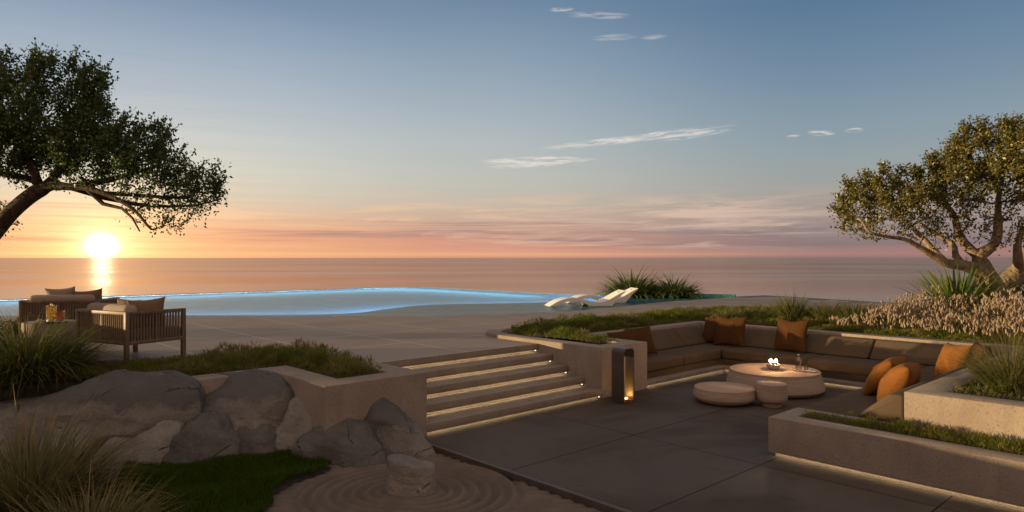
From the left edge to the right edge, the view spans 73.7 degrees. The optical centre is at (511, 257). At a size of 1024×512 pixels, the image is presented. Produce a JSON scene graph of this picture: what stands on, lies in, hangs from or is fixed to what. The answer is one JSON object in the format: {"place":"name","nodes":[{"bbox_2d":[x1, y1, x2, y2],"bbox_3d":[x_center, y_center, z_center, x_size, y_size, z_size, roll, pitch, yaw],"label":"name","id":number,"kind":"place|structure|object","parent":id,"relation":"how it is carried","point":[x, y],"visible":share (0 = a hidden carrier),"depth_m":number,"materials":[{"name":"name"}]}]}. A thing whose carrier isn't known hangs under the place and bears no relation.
{"place":"outdoors","nodes":[
{"label":"outdoors","id":0,"kind":"place"},
{"bbox_2d":[0,316,15,337],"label":"shrub","id":1,"kind":"object","parent":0,"point":[7,325],"visible":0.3,"depth_m":12.29,"materials":[{"name":"green plant"}]},
{"bbox_2d":[4,316,18,333],"bbox_3d":[-8.873,1.238,12.852,1.530,0.364,1.134,0,0,42],"label":"shrub","id":2,"kind":"object","parent":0,"point":[9,322],"visible":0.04,"depth_m":12.66,"materials":[{"name":"green plant"}]},
{"bbox_2d":[0,387,174,511],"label":"ground","id":3,"kind":"structure","parent":0,"point":[81,483],"depth_m":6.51,"materials":[{"name":"green plant"}]},
{"bbox_2d":[0,369,204,467],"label":"boulder","id":4,"kind":"object","parent":3,"relation":"on","point":[154,397],"visible":0.66,"depth_m":7.18,"materials":[{"name":"grey stone"}]},
{"bbox_2d":[84,419,184,479],"bbox_3d":[-3.948,2.042,7.145,0.956,0.723,0.652,0,0,-23],"label":"boulder","id":5,"kind":"object","parent":3,"relation":"on","point":[164,431],"visible":0.27,"depth_m":7.00,"materials":[{"name":"grey stone"}]},
{"bbox_2d":[161,411,241,465],"bbox_3d":[-3.323,2.028,7.228,0.958,0.721,0.681,0,0,0],"label":"boulder","id":6,"kind":"object","parent":3,"relation":"on","point":[201,436],"visible":0.41,"depth_m":7.10,"materials":[{"name":"grey stone"}]},
{"bbox_2d":[202,368,293,430],"bbox_3d":[-3.061,1.755,7.760,1.332,0.914,0.849,0,0,0],"label":"boulder","id":7,"kind":"object","parent":3,"relation":"on","point":[254,398],"visible":0.44,"depth_m":7.59,"materials":[{"name":"grey stone"}]},
{"bbox_2d":[237,424,276,454],"bbox_3d":[-2.782,2.080,7.372,0.710,0.533,0.468,0,0,0],"label":"boulder","id":8,"kind":"object","parent":3,"relation":"on","point":[260,438],"visible":0.36,"depth_m":7.32,"materials":[{"name":"grey stone"}]},
{"bbox_2d":[275,395,313,455],"bbox_3d":[-2.357,1.908,7.564,0.619,0.758,0.528,0,0,0],"label":"boulder","id":9,"kind":"object","parent":3,"relation":"on","point":[294,425],"visible":0.3,"depth_m":7.42,"materials":[{"name":"grey stone"}]},
{"bbox_2d":[191,353,426,436],"bbox_3d":[-2.792,1.790,8.336,2.300,0.860,2.760,0,0,-43],"label":"planter","id":10,"kind":"object","parent":3,"relation":"on","point":[328,402],"visible":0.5,"depth_m":7.68,"materials":[{"name":"beige paint"}]},
{"bbox_2d":[291,418,388,467],"bbox_3d":[-1.820,2.116,7.306,1.039,0.817,0.684,0,0,0],"label":"boulder","id":11,"kind":"object","parent":3,"relation":"on","point":[347,442],"visible":0.59,"depth_m":7.16,"materials":[{"name":"grey stone"}]},
{"bbox_2d":[364,397,436,456],"bbox_3d":[-1.249,2.008,7.590,0.919,0.944,0.612,0,0,0],"label":"boulder","id":12,"kind":"object","parent":3,"relation":"on","point":[396,429],"visible":0.52,"depth_m":7.45,"materials":[{"name":"grey stone"}]},
{"bbox_2d":[386,454,435,496],"bbox_3d":[-0.939,2.010,6.260,0.469,0.382,0.325,0,0,23],"label":"standing stone","id":13,"kind":"object","parent":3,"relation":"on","point":[406,475],"visible":0.92,"depth_m":6.14,"materials":[{"name":"grey stone"}]},
{"bbox_2d":[430,443,632,511],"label":"edging","id":14,"kind":"object","parent":3,"relation":"on","point":[574,497],"depth_m":6.38,"materials":[{"name":"grey metal"}]},
{"bbox_2d":[4,453,199,511],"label":"ornamental grass","id":15,"kind":"object","parent":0,"point":[127,508],"depth_m":5.10,"materials":[{"name":"green plant"}]},
{"bbox_2d":[0,357,375,400],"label":"planting soil","id":16,"kind":"structure","parent":0,"point":[50,387],"depth_m":7.84,"materials":[{"name":"brown soil"}]},
{"bbox_2d":[0,321,30,344],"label":"ornamental grass","id":17,"kind":"object","parent":16,"relation":"on","point":[8,333],"depth_m":9.27,"materials":[{"name":"green plant"}]},
{"bbox_2d":[0,307,143,399],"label":"ornamental grass","id":18,"kind":"object","parent":16,"relation":"on","point":[22,359],"depth_m":7.87,"materials":[{"name":"green plant"}]},
{"bbox_2d":[0,337,383,385],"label":"ground cover plants","id":19,"kind":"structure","parent":16,"relation":"on","point":[339,365],"depth_m":8.55,"materials":[{"name":"green plant"}]},
{"bbox_2d":[97,447,331,511],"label":"moss lawn","id":20,"kind":"structure","parent":0,"point":[248,475],"depth_m":6.32,"materials":[{"name":"green plant"}]},
{"bbox_2d":[90,454,601,511],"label":"sand garden","id":21,"kind":"object","parent":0,"point":[463,487],"visible":0.27,"depth_m":6.19,"materials":[{"name":"beige sand"}]},
{"bbox_2d":[0,288,715,316],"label":"pool water","id":22,"kind":"structure","parent":0,"point":[385,302],"depth_m":22.18,"materials":[{"name":"blue liquid"}]},
{"bbox_2d":[0,258,1023,304],"bbox_3d":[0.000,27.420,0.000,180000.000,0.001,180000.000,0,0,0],"label":"sea","id":23,"kind":"structure","parent":0,"point":[872,279],"depth_m":1114.69,"materials":[{"name":"liquid"}]},
{"bbox_2d":[0,297,1023,362],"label":"pool deck","id":24,"kind":"structure","parent":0,"point":[379,339],"depth_m":13.14,"materials":[{"name":"stone"}]},
{"bbox_2d":[21,319,74,349],"bbox_3d":[-6.780,1.177,10.020,0.690,0.486,0.690,0,0,0],"label":"side table","id":25,"kind":"object","parent":24,"relation":"on","point":[69,322],"visible":0.27,"depth_m":9.79,"materials":[{"name":"beige paint"}]},
{"bbox_2d":[40,320,66,322],"bbox_3d":[-6.620,0.924,9.860,0.336,0.016,0.336,0,0,0],"label":"tray","id":26,"kind":"object","parent":25,"relation":"on","point":[54,321],"visible":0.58,"depth_m":9.80,"materials":[{"name":"brown wood"}]},
{"bbox_2d":[46,304,55,320],"bbox_3d":[-6.665,0.793,9.880,0.136,0.258,0.136,0,0,0],"label":"tall drink","id":27,"kind":"object","parent":26,"relation":"on","point":[51,309],"visible":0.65,"depth_m":9.84,"materials":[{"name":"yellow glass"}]},
{"bbox_2d":[55,312,64,320],"bbox_3d":[-6.525,0.840,9.850,0.136,0.164,0.136,0,0,0],"label":"short drink","id":28,"kind":"object","parent":26,"relation":"on","point":[59,315],"visible":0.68,"depth_m":9.81,"materials":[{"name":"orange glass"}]},
{"bbox_2d":[19,294,119,338],"bbox_3d":[-7.749,1.028,12.007,1.235,0.785,0.905,0,0,-9],"label":"armchair","id":29,"kind":"object","parent":24,"relation":"on","point":[33,306],"visible":0.47,"depth_m":11.60,"materials":[{"name":"brown wood"}]},
{"bbox_2d":[44,286,74,294],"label":"throw pillow","id":30,"kind":"object","parent":29,"relation":"on","point":[66,291],"visible":0.4,"depth_m":11.74,"materials":[{"name":"beige fabric"}]},
{"bbox_2d":[72,288,101,299],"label":"throw pillow","id":31,"kind":"object","parent":29,"relation":"on","point":[97,293],"visible":0.34,"depth_m":11.86,"materials":[{"name":"brown fabric"}]},
{"bbox_2d":[0,37,232,242],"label":"leaning tree","id":32,"kind":"object","parent":24,"relation":"on","point":[32,135],"visible":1,"depth_m":9.23,"materials":[{"name":"green plant"}]},
{"bbox_2d":[75,303,185,361],"bbox_3d":[-5.403,1.028,9.687,1.185,0.785,0.885,0,0,29],"label":"armchair","id":33,"kind":"object","parent":24,"relation":"on","point":[124,319],"visible":0.81,"depth_m":9.34,"materials":[{"name":"brown wood"}]},
{"bbox_2d":[117,298,140,303],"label":"throw pillow","id":34,"kind":"object","parent":33,"relation":"on","point":[121,301],"visible":0.09,"depth_m":9.75,"materials":[{"name":"brown fabric"}]},
{"bbox_2d":[127,296,165,327],"bbox_3d":[-5.075,0.786,9.479,0.190,0.483,0.534,0,0,41],"label":"throw pillow","id":35,"kind":"object","parent":33,"relation":"on","point":[153,304],"visible":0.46,"depth_m":9.43,"materials":[{"name":"brown fabric"}]},
{"bbox_2d":[0,287,735,299],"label":"swimming pool","id":36,"kind":"structure","parent":24,"relation":"in","point":[717,295],"depth_m":26.90,"materials":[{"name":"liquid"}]},
{"bbox_2d":[545,290,625,305],"bbox_3d":[2.219,1.341,20.915,2.420,0.681,0.720,0,0,-10],"label":"pool lounger","id":37,"kind":"object","parent":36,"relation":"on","point":[610,299],"visible":0.82,"depth_m":20.68,"materials":[{"name":"white plastic"}]},
{"bbox_2d":[565,287,637,302],"bbox_3d":[2.879,1.341,22.465,2.420,0.681,0.720,0,0,-10],"label":"pool lounger","id":38,"kind":"object","parent":36,"relation":"on","point":[626,295],"visible":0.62,"depth_m":22.24,"materials":[{"name":"white plastic"}]},
{"bbox_2d":[589,261,669,298],"bbox_3d":[4.539,1.085,25.656,3.642,1.999,3.158,0,0,0],"label":"strap leaf plant","id":39,"kind":"object","parent":24,"relation":"on","point":[643,287],"visible":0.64,"depth_m":25.14,"materials":[{"name":"green plant"}]},
{"bbox_2d":[648,272,710,298],"bbox_3d":[5.974,1.149,25.341,2.914,1.438,2.639,0,0,0],"label":"strap leaf plant","id":40,"kind":"object","parent":24,"relation":"on","point":[673,290],"visible":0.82,"depth_m":24.94,"materials":[{"name":"green plant"}]},
{"bbox_2d":[731,295,922,303],"bbox_3d":[15.738,1.616,19.559,18.865,0.408,2.624,0,0,36],"label":"deck coping","id":41,"kind":"object","parent":24,"relation":"on","point":[815,299],"visible":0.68,"depth_m":23.18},
{"bbox_2d":[1011,274,1023,302],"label":"strap leaf plant","id":42,"kind":"object","parent":24,"relation":"on","point":[1020,290],"visible":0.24,"depth_m":15.34,"materials":[{"name":"green plant"}]},
{"bbox_2d":[0,0,1023,257],"label":"sky","id":43,"kind":"structure","parent":0,"point":[345,128],"materials":[{"name":"blue"}]},
{"bbox_2d":[425,372,1021,511],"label":"patio","id":44,"kind":"structure","parent":0,"point":[677,446],"depth_m":7.17,"materials":[{"name":"grey concrete"}]},
{"bbox_2d":[381,344,601,434],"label":"stairs","id":45,"kind":"structure","parent":44,"relation":"on","point":[464,389],"depth_m":9.69,"materials":[{"name":"beige paint"}]},
{"bbox_2d":[612,347,633,404],"bbox_3d":[1.628,1.720,10.019,0.250,0.800,0.220,0,0,-43],"label":"lantern","id":46,"kind":"object","parent":44,"relation":"on","point":[623,375],"visible":1,"depth_m":9.98,"materials":[{"name":"brown metal"}]},
{"bbox_2d":[693,382,755,405],"bbox_3d":[3.120,2.008,10.030,0.900,0.224,0.900,0,0,0],"label":"coffee table","id":47,"kind":"object","parent":44,"relation":"on","point":[725,394],"visible":0.99,"depth_m":9.75,"materials":[{"name":"stone"}]},
{"bbox_2d":[486,306,1023,397],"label":"planter","id":48,"kind":"object","parent":44,"relation":"on","point":[591,362],"visible":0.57,"depth_m":10.93,"materials":[{"name":"beige paint"}]},
{"bbox_2d":[517,317,811,342],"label":"planting soil","id":49,"kind":"structure","parent":48,"relation":"on","point":[593,331],"depth_m":12.73,"materials":[{"name":"brown soil"}]},
{"bbox_2d":[602,312,644,326],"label":"tussock grass","id":50,"kind":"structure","parent":49,"relation":"on","point":[624,318],"depth_m":13.70,"materials":[{"name":"green plant"}]},
{"bbox_2d":[703,308,748,317],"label":"tussock grass","id":51,"kind":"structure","parent":49,"relation":"on","point":[730,313],"depth_m":14.90,"materials":[{"name":"green plant"}]},
{"bbox_2d":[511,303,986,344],"bbox_3d":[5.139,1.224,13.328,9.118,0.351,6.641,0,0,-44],"label":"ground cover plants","id":52,"kind":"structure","parent":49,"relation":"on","point":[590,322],"depth_m":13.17,"materials":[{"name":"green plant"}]},
{"bbox_2d":[726,307,776,318],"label":"tussock grass","id":53,"kind":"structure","parent":49,"relation":"on","point":[752,311],"depth_m":15.44,"materials":[{"name":"green plant"}]},
{"bbox_2d":[764,287,820,321],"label":"tussock grass","id":54,"kind":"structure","parent":49,"relation":"on","point":[794,311],"depth_m":14.25,"materials":[{"name":"green plant"}]},
{"bbox_2d":[804,299,855,323],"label":"tussock grass","id":55,"kind":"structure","parent":49,"relation":"on","point":[821,315],"depth_m":13.86,"materials":[{"name":"green plant"}]},
{"bbox_2d":[827,297,884,325],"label":"tussock grass","id":56,"kind":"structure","parent":49,"relation":"on","point":[857,311],"depth_m":13.46,"materials":[{"name":"green plant"}]},
{"bbox_2d":[824,284,1023,344],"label":"fountain grass","id":57,"kind":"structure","parent":49,"relation":"on","point":[996,303],"depth_m":12.66,"materials":[{"name":"beige plant"}]},
{"bbox_2d":[897,255,1023,313],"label":"strap leaf plant","id":58,"kind":"object","parent":49,"relation":"on","point":[947,291],"visible":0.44,"depth_m":14.36,"materials":[{"name":"green plant"}]},
{"bbox_2d":[823,324,1023,344],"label":"ground cover plants","id":59,"kind":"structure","parent":48,"relation":"on","point":[982,340],"depth_m":11.59,"materials":[{"name":"green plant"}]},
{"bbox_2d":[827,110,1023,317],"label":"gnarled tree","id":60,"kind":"object","parent":48,"relation":"on","point":[972,173],"visible":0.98,"depth_m":14.82,"materials":[{"name":"green plant"}]},
{"bbox_2d":[756,381,787,407],"bbox_3d":[3.720,1.958,9.780,0.430,0.325,0.430,0,0,0],"label":"stool","id":61,"kind":"object","parent":44,"relation":"on","point":[772,394],"visible":1,"depth_m":9.63,"materials":[{"name":"stone"}]},
{"bbox_2d":[726,363,825,397],"bbox_3d":[4.190,1.952,10.900,1.490,0.335,1.490,0,0,0],"label":"coffee table","id":62,"kind":"object","parent":44,"relation":"on","point":[804,384],"visible":0.77,"depth_m":10.44,"materials":[{"name":"stone"}]},
{"bbox_2d":[765,360,780,369],"bbox_3d":[4.180,1.701,10.930,0.238,0.166,0.238,0,0,0],"label":"candle bowl","id":63,"kind":"object","parent":62,"relation":"on","point":[774,365],"visible":1,"depth_m":10.87,"materials":[{"name":"ceramic"}]},
{"bbox_2d":[792,368,811,371],"bbox_3d":[4.580,1.775,10.780,0.296,0.018,0.296,0,0,0],"label":"tray","id":64,"kind":"object","parent":62,"relation":"on","point":[799,369],"visible":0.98,"depth_m":10.84,"materials":[{"name":"ceramic"}]},
{"bbox_2d":[608,325,1003,424],"bbox_3d":[3.990,1.774,10.674,5.050,0.732,5.470,0,0,-43],"label":"sofa","id":65,"kind":"object","parent":44,"relation":"on","point":[687,352],"visible":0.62,"depth_m":11.68,"materials":[{"name":"brown fabric"}]},
{"bbox_2d":[607,328,634,339],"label":"throw pillow","id":66,"kind":"object","parent":65,"relation":"on","point":[627,334],"visible":0.35,"depth_m":11.72,"materials":[{"name":"orange fabric"}]},
{"bbox_2d":[622,325,657,353],"bbox_3d":[2.255,1.471,12.034,0.571,0.526,0.297,0,0,-17],"label":"throw pillow","id":67,"kind":"object","parent":65,"relation":"on","point":[644,334],"visible":0.63,"depth_m":11.99,"materials":[{"name":"orange fabric"}]},
{"bbox_2d":[703,317,729,341],"bbox_3d":[4.071,1.456,13.660,0.242,0.514,0.565,0,0,-41],"label":"throw pillow","id":68,"kind":"object","parent":65,"relation":"on","point":[709,331],"visible":0.47,"depth_m":13.67,"materials":[{"name":"orange fabric"}]},
{"bbox_2d":[713,315,746,346],"bbox_3d":[4.246,1.426,13.294,0.621,0.574,0.262,0,0,39],"label":"throw pillow","id":69,"kind":"object","parent":65,"relation":"on","point":[728,332],"visible":1,"depth_m":13.20,"materials":[{"name":"orange fabric"}]},
{"bbox_2d":[773,317,809,353],"bbox_3d":[5.087,1.414,12.445,0.254,0.609,0.607,0,0,-44],"label":"throw pillow","id":70,"kind":"object","parent":65,"relation":"on","point":[790,336],"visible":1,"depth_m":12.36,"materials":[{"name":"orange fabric"}]},
{"bbox_2d":[862,356,906,394],"bbox_3d":[4.694,1.486,8.593,0.579,0.481,0.406,0,0,-42],"label":"throw pillow","id":71,"kind":"object","parent":65,"relation":"on","point":[879,371],"visible":0.62,"depth_m":8.45,"materials":[{"name":"orange fabric"}]},
{"bbox_2d":[876,362,920,400],"bbox_3d":[4.569,1.484,8.062,0.417,0.492,0.622,0,0,38],"label":"throw pillow","id":72,"kind":"object","parent":65,"relation":"on","point":[899,377],"visible":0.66,"depth_m":7.86,"materials":[{"name":"orange fabric"}]},
{"bbox_2d":[934,343,971,376],"bbox_3d":[6.064,1.450,9.397,0.331,0.554,0.589,0,0,0],"label":"throw pillow","id":73,"kind":"object","parent":65,"relation":"on","point":[940,366],"visible":0.56,"depth_m":9.31,"materials":[{"name":"orange fabric"}]},
{"bbox_2d":[969,342,991,362],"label":"throw pillow","id":74,"kind":"object","parent":65,"relation":"on","point":[976,344],"visible":0.28,"depth_m":9.79,"materials":[{"name":"orange fabric"}]},
{"bbox_2d":[768,407,1023,511],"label":"planter","id":75,"kind":"object","parent":44,"relation":"on","point":[986,476],"visible":0.8,"depth_m":6.35,"materials":[{"name":"beige paint"}]},
{"bbox_2d":[802,407,1023,454],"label":"ground cover plants","id":76,"kind":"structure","parent":75,"relation":"on","point":[909,428],"depth_m":6.54,"materials":[{"name":"green plant"}]},
{"bbox_2d":[904,347,1023,446],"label":"planter","id":77,"kind":"object","parent":44,"relation":"on","point":[936,401],"visible":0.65,"depth_m":6.64,"materials":[{"name":"beige paint"}]},
{"bbox_2d":[934,327,1023,395],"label":"ornamental grass","id":78,"kind":"object","parent":77,"relation":"in","point":[1004,370],"depth_m":7.20,"materials":[{"name":"green plant"}]},
{"bbox_2d":[949,354,1023,400],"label":"ground cover plants","id":79,"kind":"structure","parent":77,"relation":"on","point":[977,388],"depth_m":6.93,"materials":[{"name":"green plant"}]},
{"bbox_2d":[991,324,1023,363],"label":"ornamental grass","id":80,"kind":"object","parent":77,"relation":"in","point":[1022,351],"depth_m":8.76,"materials":[{"name":"green plant"}]}
]}

